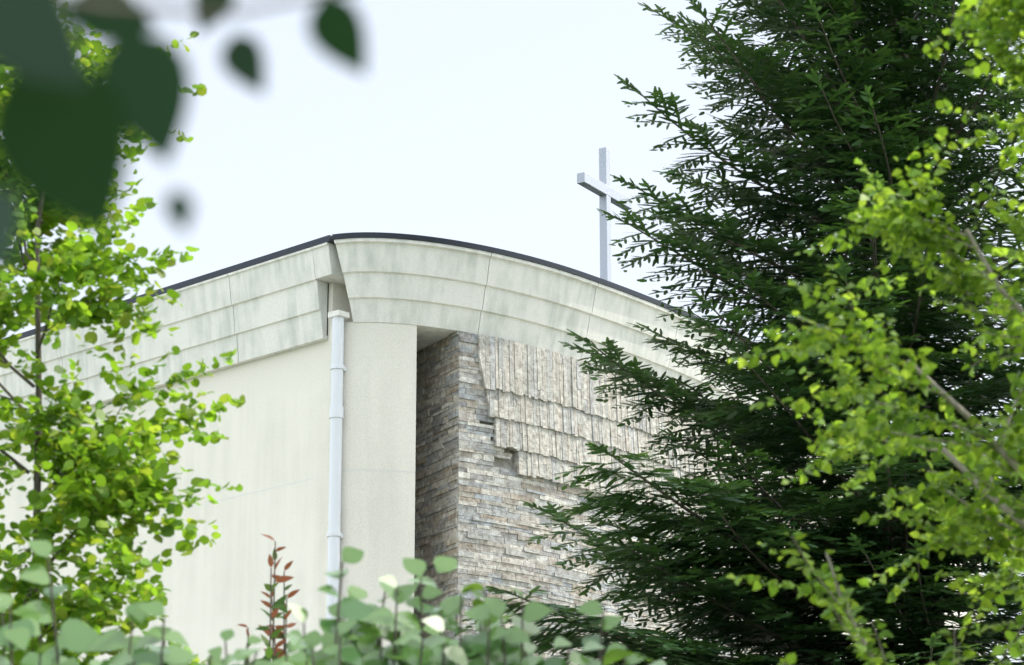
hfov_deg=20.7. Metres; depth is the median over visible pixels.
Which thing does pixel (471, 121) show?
sky
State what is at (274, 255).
roof edge flashing
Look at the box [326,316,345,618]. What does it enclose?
downpipe
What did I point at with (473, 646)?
big shrub
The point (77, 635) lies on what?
big shrub
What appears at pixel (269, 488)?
plaster wall joint
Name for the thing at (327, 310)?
cornice backing
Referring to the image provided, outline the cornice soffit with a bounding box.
[417,338,437,351]
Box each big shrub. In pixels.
[0,540,292,664]
[124,629,302,664]
[219,546,503,664]
[331,556,665,664]
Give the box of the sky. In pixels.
[1,0,1023,662]
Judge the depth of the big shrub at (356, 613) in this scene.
11.20 m
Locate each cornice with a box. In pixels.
[0,242,344,431]
[334,238,824,461]
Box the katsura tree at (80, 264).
[0,3,245,664]
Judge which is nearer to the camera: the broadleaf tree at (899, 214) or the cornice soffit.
the broadleaf tree at (899, 214)
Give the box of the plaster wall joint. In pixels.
[13,470,414,549]
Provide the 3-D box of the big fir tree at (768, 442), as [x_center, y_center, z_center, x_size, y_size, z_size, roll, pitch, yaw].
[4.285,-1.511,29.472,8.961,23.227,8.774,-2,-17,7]
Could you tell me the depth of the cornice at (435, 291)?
36.88 m
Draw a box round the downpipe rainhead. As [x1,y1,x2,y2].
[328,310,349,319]
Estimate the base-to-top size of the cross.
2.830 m
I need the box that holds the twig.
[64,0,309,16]
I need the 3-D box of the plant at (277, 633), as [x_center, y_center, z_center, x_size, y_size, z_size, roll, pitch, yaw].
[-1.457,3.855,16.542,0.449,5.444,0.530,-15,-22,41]
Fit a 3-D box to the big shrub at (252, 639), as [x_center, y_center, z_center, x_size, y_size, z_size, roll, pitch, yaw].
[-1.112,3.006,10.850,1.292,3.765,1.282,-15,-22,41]
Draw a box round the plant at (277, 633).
[237,534,301,664]
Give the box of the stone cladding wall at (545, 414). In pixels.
[414,331,784,664]
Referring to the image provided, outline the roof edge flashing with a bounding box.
[16,232,742,341]
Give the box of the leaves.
[0,0,365,278]
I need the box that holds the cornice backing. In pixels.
[327,285,328,335]
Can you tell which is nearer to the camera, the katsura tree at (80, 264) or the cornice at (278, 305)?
the katsura tree at (80, 264)
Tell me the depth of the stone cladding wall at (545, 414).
36.69 m
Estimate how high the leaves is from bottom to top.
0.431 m
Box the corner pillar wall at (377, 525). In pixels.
[324,322,416,646]
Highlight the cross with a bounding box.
[577,147,631,281]
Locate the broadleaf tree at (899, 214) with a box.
[726,0,1023,664]
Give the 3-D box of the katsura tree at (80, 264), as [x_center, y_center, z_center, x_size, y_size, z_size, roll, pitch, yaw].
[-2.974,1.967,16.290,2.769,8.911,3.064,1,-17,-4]
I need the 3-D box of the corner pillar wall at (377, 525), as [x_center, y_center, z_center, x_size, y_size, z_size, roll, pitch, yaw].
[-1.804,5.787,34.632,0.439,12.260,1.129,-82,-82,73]
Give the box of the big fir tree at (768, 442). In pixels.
[454,0,1023,664]

